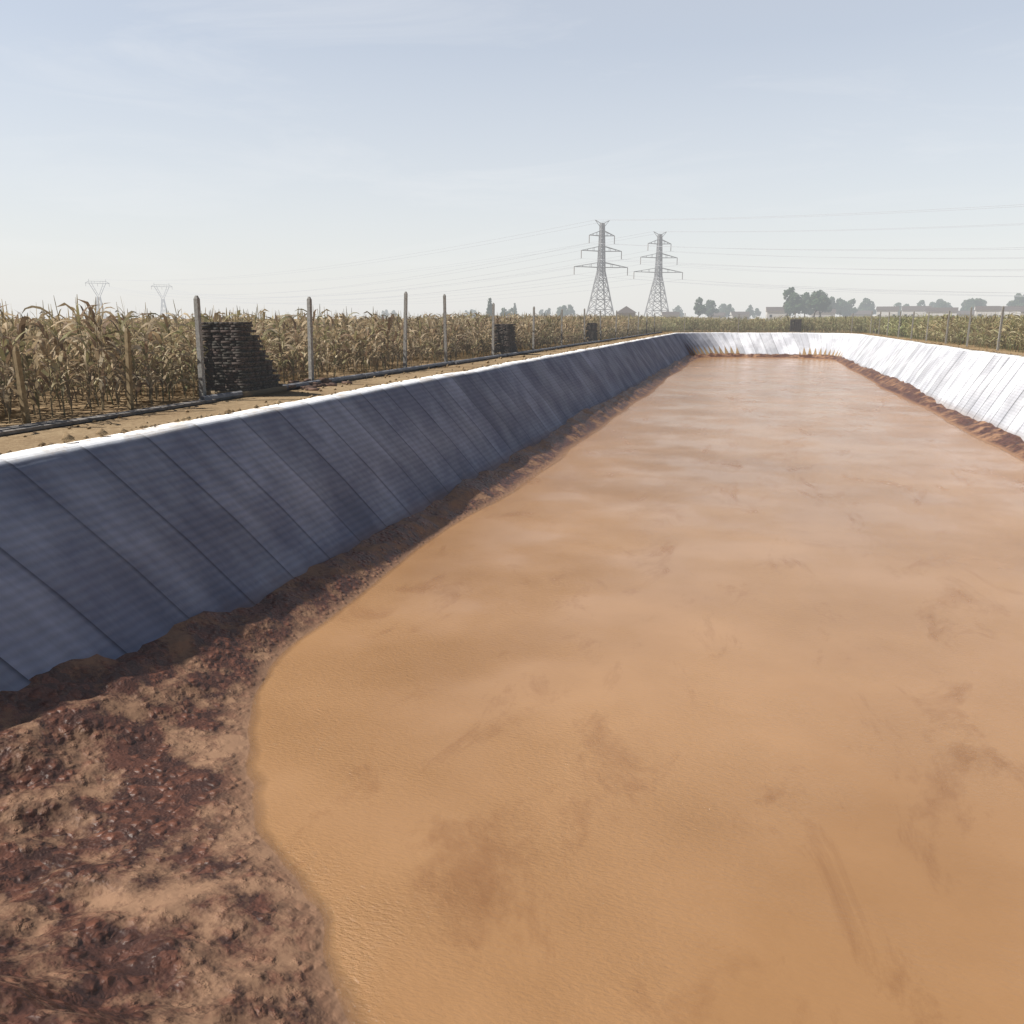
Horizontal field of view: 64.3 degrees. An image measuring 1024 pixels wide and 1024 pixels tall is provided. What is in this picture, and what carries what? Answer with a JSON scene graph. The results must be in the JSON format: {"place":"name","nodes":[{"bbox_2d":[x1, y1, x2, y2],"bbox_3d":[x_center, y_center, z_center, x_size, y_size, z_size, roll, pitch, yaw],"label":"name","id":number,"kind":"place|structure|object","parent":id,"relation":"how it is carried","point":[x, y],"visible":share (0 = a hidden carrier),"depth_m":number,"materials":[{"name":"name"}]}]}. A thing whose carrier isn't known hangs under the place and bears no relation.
{"place":"outdoors","nodes":[
{"label":"outdoors","id":0,"kind":"place"},
{"bbox_2d":[0,297,727,423],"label":"corn field","id":1,"kind":"structure","parent":0,"point":[91,356],"depth_m":20.00,"materials":[{"name":"beige plant"}]},
{"bbox_2d":[0,319,1023,453],"bbox_3d":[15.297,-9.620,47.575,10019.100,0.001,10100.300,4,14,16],"label":"ground","id":2,"kind":"structure","parent":0,"point":[19,442],"depth_m":16.37,"materials":[{"name":"soil"}]},
{"bbox_2d":[85,279,109,318],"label":"pylon","id":3,"kind":"object","parent":2,"relation":"on","point":[98,303],"visible":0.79,"depth_m":938.09,"materials":[{"name":"silver metal"}]},
{"bbox_2d":[0,399,215,435],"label":"pipe run","id":4,"kind":"object","parent":2,"relation":"on","point":[15,429],"visible":0.93,"depth_m":13.08,"materials":[{"name":"plastic"}]},
{"bbox_2d":[151,285,171,318],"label":"pylon","id":5,"kind":"object","parent":2,"relation":"on","point":[162,300],"visible":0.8,"depth_m":1037.25,"materials":[{"name":"silver metal"}]},
{"bbox_2d":[87,204,1023,304],"bbox_3d":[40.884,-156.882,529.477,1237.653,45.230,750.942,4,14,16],"label":"power lines","id":6,"kind":"object","parent":5,"relation":"attached to","point":[779,286],"visible":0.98,"depth_m":442.29,"materials":[{"name":"grey metal"}]},
{"bbox_2d":[201,322,286,396],"bbox_3d":[-5.892,-3.389,17.951,1.053,1.548,1.680,4,14,16],"label":"brick stack","id":7,"kind":"object","parent":2,"relation":"on","point":[235,357],"visible":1,"depth_m":17.27,"materials":[{"name":"grey brick"}]},
{"bbox_2d":[283,378,351,390],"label":"loose bricks","id":8,"kind":"object","parent":2,"relation":"on","point":[312,386],"visible":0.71,"depth_m":19.86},
{"bbox_2d":[12,292,654,423],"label":"fence posts","id":9,"kind":"object","parent":2,"relation":"on","point":[26,418],"visible":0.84,"depth_m":16.34,"materials":[{"name":"concrete"}]},
{"bbox_2d":[199,332,661,400],"bbox_3d":[5.730,-11.646,55.857,0.288,0.156,85.180,4,14,16],"label":"pipe run","id":10,"kind":"object","parent":2,"relation":"on","point":[228,395],"visible":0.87,"depth_m":25.05,"materials":[{"name":"black plastic"}]},
{"bbox_2d":[486,298,491,316],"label":"tree","id":11,"kind":"object","parent":2,"relation":"on","point":[489,308],"depth_m":319.36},
{"bbox_2d":[499,308,507,317],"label":"tree","id":12,"kind":"object","parent":2,"relation":"on","point":[503,311],"visible":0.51,"depth_m":380.27,"materials":[{"name":"plant"}]},
{"bbox_2d":[494,324,518,354],"bbox_3d":[-0.272,-7.955,37.557,0.820,1.383,1.383,4,14,16],"label":"brick stack","id":13,"kind":"object","parent":2,"relation":"on","point":[505,334],"visible":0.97,"depth_m":36.99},
{"bbox_2d":[507,308,513,315],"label":"tree","id":14,"kind":"object","parent":2,"relation":"on","point":[510,311],"visible":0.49,"depth_m":417.99,"materials":[{"name":"plant"}]},
{"bbox_2d":[0,332,1023,454],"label":"soil clods","id":15,"kind":"object","parent":2,"relation":"on","point":[66,437],"visible":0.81,"depth_m":19.01,"materials":[{"name":"brown soil"}]},
{"bbox_2d":[513,303,516,313],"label":"tree","id":16,"kind":"object","parent":2,"relation":"on","point":[514,310],"visible":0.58,"depth_m":455.59,"materials":[{"name":"green plant"}]},
{"bbox_2d":[537,309,543,316],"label":"tree","id":17,"kind":"object","parent":2,"relation":"on","point":[541,311],"visible":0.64,"depth_m":619.55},
{"bbox_2d":[544,308,550,315],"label":"tree","id":18,"kind":"object","parent":2,"relation":"on","point":[548,312],"visible":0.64,"depth_m":533.20,"materials":[{"name":"plant"}]},
{"bbox_2d":[560,305,567,315],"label":"tree","id":19,"kind":"object","parent":2,"relation":"on","point":[564,308],"depth_m":481.88,"materials":[{"name":"green plant"}]},
{"bbox_2d":[567,304,575,315],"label":"tree","id":20,"kind":"object","parent":2,"relation":"on","point":[571,311],"visible":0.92,"depth_m":509.78,"materials":[{"name":"green plant"}]},
{"bbox_2d":[585,323,597,341],"bbox_3d":[5.647,-12.746,57.877,0.820,1.328,1.383,4,14,16],"label":"brick stack","id":21,"kind":"object","parent":2,"relation":"on","point":[591,332],"visible":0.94,"depth_m":57.30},
{"bbox_2d":[574,220,627,315],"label":"pylon","id":22,"kind":"object","parent":2,"relation":"on","point":[602,270],"visible":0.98,"depth_m":447.89,"materials":[{"name":"silver metal"}]},
{"bbox_2d":[633,232,682,316],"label":"pylon","id":23,"kind":"object","parent":2,"relation":"on","point":[657,273],"visible":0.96,"depth_m":496.55,"materials":[{"name":"silver metal"}]},
{"bbox_2d":[672,305,683,316],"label":"tree","id":24,"kind":"object","parent":2,"relation":"on","point":[677,308],"depth_m":578.07,"materials":[{"name":"green plant"}]},
{"bbox_2d":[693,297,706,316],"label":"tree","id":25,"kind":"object","parent":2,"relation":"on","point":[701,309],"depth_m":364.72,"materials":[{"name":"green plant"}]},
{"bbox_2d":[704,299,715,313],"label":"tree","id":26,"kind":"object","parent":2,"relation":"on","point":[707,305],"depth_m":433.75,"materials":[{"name":"green plant"}]},
{"bbox_2d":[705,300,718,317],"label":"tree","id":27,"kind":"object","parent":2,"relation":"on","point":[711,310],"depth_m":398.71,"materials":[{"name":"green plant"}]},
{"bbox_2d":[720,304,727,315],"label":"tree","id":28,"kind":"object","parent":2,"relation":"on","point":[723,307],"visible":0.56,"depth_m":538.41,"materials":[{"name":"plant"}]},
{"bbox_2d":[725,304,732,316],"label":"tree","id":29,"kind":"object","parent":2,"relation":"on","point":[728,308],"depth_m":497.54,"materials":[{"name":"green plant"}]},
{"bbox_2d":[745,308,754,316],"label":"tree","id":30,"kind":"object","parent":2,"relation":"on","point":[750,311],"visible":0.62,"depth_m":527.50,"materials":[{"name":"plant"}]},
{"bbox_2d":[752,308,760,317],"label":"tree","id":31,"kind":"object","parent":2,"relation":"on","point":[757,312],"depth_m":551.00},
{"bbox_2d":[661,315,864,332],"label":"corn field","id":32,"kind":"structure","parent":2,"relation":"on","point":[782,324],"depth_m":98.03,"materials":[{"name":"plant"}]},
{"bbox_2d":[782,287,798,315],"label":"tree","id":33,"kind":"object","parent":2,"relation":"on","point":[787,292],"depth_m":348.78,"materials":[{"name":"plant"}]},
{"bbox_2d":[789,319,801,332],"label":"brick stack","id":34,"kind":"object","parent":2,"relation":"on","point":[797,325],"visible":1,"depth_m":95.33,"materials":[{"name":"grey brick"}]},
{"bbox_2d":[784,292,807,316],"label":"tree","id":35,"kind":"object","parent":2,"relation":"on","point":[797,306],"depth_m":342.04,"materials":[{"name":"green plant"}]},
{"bbox_2d":[801,292,814,316],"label":"tree","id":36,"kind":"object","parent":2,"relation":"on","point":[805,298],"depth_m":362.54,"materials":[{"name":"green plant"}]},
{"bbox_2d":[807,291,830,317],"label":"tree","id":37,"kind":"object","parent":2,"relation":"on","point":[818,302],"depth_m":332.49,"materials":[{"name":"plant"}]},
{"bbox_2d":[816,290,832,316],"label":"tree","id":38,"kind":"object","parent":2,"relation":"on","point":[823,293],"depth_m":369.56,"materials":[{"name":"plant"}]},
{"bbox_2d":[829,296,838,309],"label":"tree","id":39,"kind":"object","parent":2,"relation":"on","point":[833,304],"visible":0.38,"depth_m":441.09,"materials":[{"name":"plant"}]},
{"bbox_2d":[835,298,851,315],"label":"tree","id":40,"kind":"object","parent":2,"relation":"on","point":[841,306],"depth_m":448.50,"materials":[{"name":"plant"}]},
{"bbox_2d":[684,306,1004,350],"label":"fence posts","id":41,"kind":"object","parent":2,"relation":"on","point":[1000,328],"visible":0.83,"depth_m":54.02,"materials":[{"name":"concrete"}]},
{"bbox_2d":[846,298,857,315],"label":"tree","id":42,"kind":"object","parent":2,"relation":"on","point":[850,305],"depth_m":457.35,"materials":[{"name":"green plant"}]},
{"bbox_2d":[857,302,865,310],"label":"tree","id":43,"kind":"object","parent":2,"relation":"on","point":[862,307],"visible":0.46,"depth_m":510.47,"materials":[{"name":"green plant"}]},
{"bbox_2d":[859,298,874,313],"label":"tree","id":44,"kind":"object","parent":2,"relation":"on","point":[866,301],"visible":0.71,"depth_m":506.58,"materials":[{"name":"green plant"}]},
{"bbox_2d":[867,301,875,314],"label":"tree","id":45,"kind":"object","parent":2,"relation":"on","point":[872,305],"visible":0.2,"depth_m":523.74,"materials":[{"name":"green plant"}]},
{"bbox_2d":[872,319,884,333],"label":"brick stack","id":46,"kind":"object","parent":2,"relation":"on","point":[875,328],"visible":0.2,"depth_m":87.14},
{"bbox_2d":[894,302,901,316],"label":"tree","id":47,"kind":"object","parent":2,"relation":"on","point":[898,304],"visible":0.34,"depth_m":539.84,"materials":[{"name":"plant"}]},
{"bbox_2d":[917,300,925,305],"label":"tree","id":48,"kind":"object","parent":2,"relation":"on","point":[920,302],"visible":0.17,"depth_m":530.06,"materials":[{"name":"green plant"}]},
{"bbox_2d":[934,299,943,305],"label":"tree","id":49,"kind":"object","parent":2,"relation":"on","point":[938,301],"visible":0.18,"depth_m":551.35,"materials":[{"name":"green plant"}]},
{"bbox_2d":[935,301,947,307],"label":"tree","id":50,"kind":"object","parent":2,"relation":"on","point":[942,304],"visible":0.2,"depth_m":502.48,"materials":[{"name":"plant"}]},
{"bbox_2d":[961,300,967,309],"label":"tree","id":51,"kind":"object","parent":2,"relation":"on","point":[963,303],"visible":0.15,"depth_m":518.06,"materials":[{"name":"plant"}]},
{"bbox_2d":[960,298,973,310],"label":"tree","id":52,"kind":"object","parent":2,"relation":"on","point":[968,306],"visible":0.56,"depth_m":477.53,"materials":[{"name":"green plant"}]},
{"bbox_2d":[969,298,980,310],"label":"tree","id":53,"kind":"object","parent":2,"relation":"on","point":[976,301],"visible":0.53,"depth_m":463.08,"materials":[{"name":"green plant"}]},
{"bbox_2d":[968,298,982,310],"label":"tree","id":54,"kind":"object","parent":2,"relation":"on","point":[980,299],"visible":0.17,"depth_m":467.69,"materials":[{"name":"green plant"}]},
{"bbox_2d":[1008,293,1021,305],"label":"tree","id":55,"kind":"object","parent":2,"relation":"on","point":[1015,296],"visible":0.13,"depth_m":470.30,"materials":[{"name":"green plant"}]},
{"bbox_2d":[1013,296,1023,305],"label":"tree","id":56,"kind":"object","parent":2,"relation":"on","point":[1019,301],"visible":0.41,"depth_m":439.82,"materials":[{"name":"green plant"}]},
{"bbox_2d":[0,0,1023,357],"label":"sky","id":57,"kind":"structure","parent":0,"point":[161,142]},
{"bbox_2d":[617,306,636,316],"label":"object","id":58,"kind":"structure","parent":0,"point":[625,311],"depth_m":286.01,"materials":[{"name":"tile"}]},
{"bbox_2d":[250,357,1023,1023],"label":"pond water","id":59,"kind":"structure","parent":0,"point":[690,693],"depth_m":8.70,"materials":[{"name":"brown liquid"}]},
{"bbox_2d":[661,312,679,316],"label":"farm house","id":60,"kind":"structure","parent":0,"point":[669,314],"depth_m":360.88,"materials":[{"name":"tile"}]},
{"bbox_2d":[709,312,725,317],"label":"farm house","id":61,"kind":"structure","parent":0,"point":[721,314],"depth_m":469.72,"materials":[{"name":"tile"}]},
{"bbox_2d":[729,312,749,321],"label":"farm house","id":62,"kind":"structure","parent":0,"point":[737,315],"depth_m":438.38,"materials":[{"name":"tile"}]},
{"bbox_2d":[765,307,789,319],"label":"farm house","id":63,"kind":"structure","parent":0,"point":[773,312],"depth_m":395.61,"materials":[{"name":"tile"}]},
{"bbox_2d":[680,337,926,372],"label":"mud stain","id":64,"kind":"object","parent":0,"point":[737,351],"visible":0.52,"depth_m":92.84,"materials":[{"name":"brown soil"}]},
{"bbox_2d":[0,353,1023,1023],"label":"mud bank","id":65,"kind":"structure","parent":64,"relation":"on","point":[148,875],"depth_m":6.97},
{"bbox_2d":[0,332,1023,690],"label":"pond slope walls","id":66,"kind":"structure","parent":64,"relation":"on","point":[114,546],"depth_m":13.38,"materials":[{"name":"plastic"}]},
{"bbox_2d":[809,309,835,317],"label":"farm house","id":67,"kind":"structure","parent":0,"point":[831,313],"depth_m":425.10,"materials":[{"name":"tile"}]},
{"bbox_2d":[846,310,872,316],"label":"farm house","id":68,"kind":"structure","parent":0,"point":[863,313],"depth_m":499.42,"materials":[{"name":"tile"}]},
{"bbox_2d":[876,306,899,317],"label":"farm house","id":69,"kind":"structure","parent":0,"point":[886,310],"depth_m":423.06,"materials":[{"name":"tile"}]},
{"bbox_2d":[787,311,1023,352],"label":"corn field","id":70,"kind":"structure","parent":0,"point":[984,331],"depth_m":53.82,"materials":[{"name":"plant"}]},
{"bbox_2d":[901,306,931,316],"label":"farm house","id":71,"kind":"structure","parent":0,"point":[909,310],"depth_m":452.58,"materials":[{"name":"tile"}]},
{"bbox_2d":[925,307,958,318],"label":"farm house","id":72,"kind":"structure","parent":0,"point":[941,311],"depth_m":386.73,"materials":[{"name":"tile"}]},
{"bbox_2d":[957,311,974,317],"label":"farm house","id":73,"kind":"structure","parent":0,"point":[964,313],"depth_m":459.51,"materials":[{"name":"tile"}]},
{"bbox_2d":[974,306,1000,318],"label":"farm house","id":74,"kind":"structure","parent":0,"point":[985,310],"depth_m":361.20,"materials":[{"name":"tile"}]},
{"bbox_2d":[999,306,1023,316],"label":"farm house","id":75,"kind":"structure","parent":0,"point":[1011,309],"depth_m":389.95,"materials":[{"name":"tile"}]}
]}

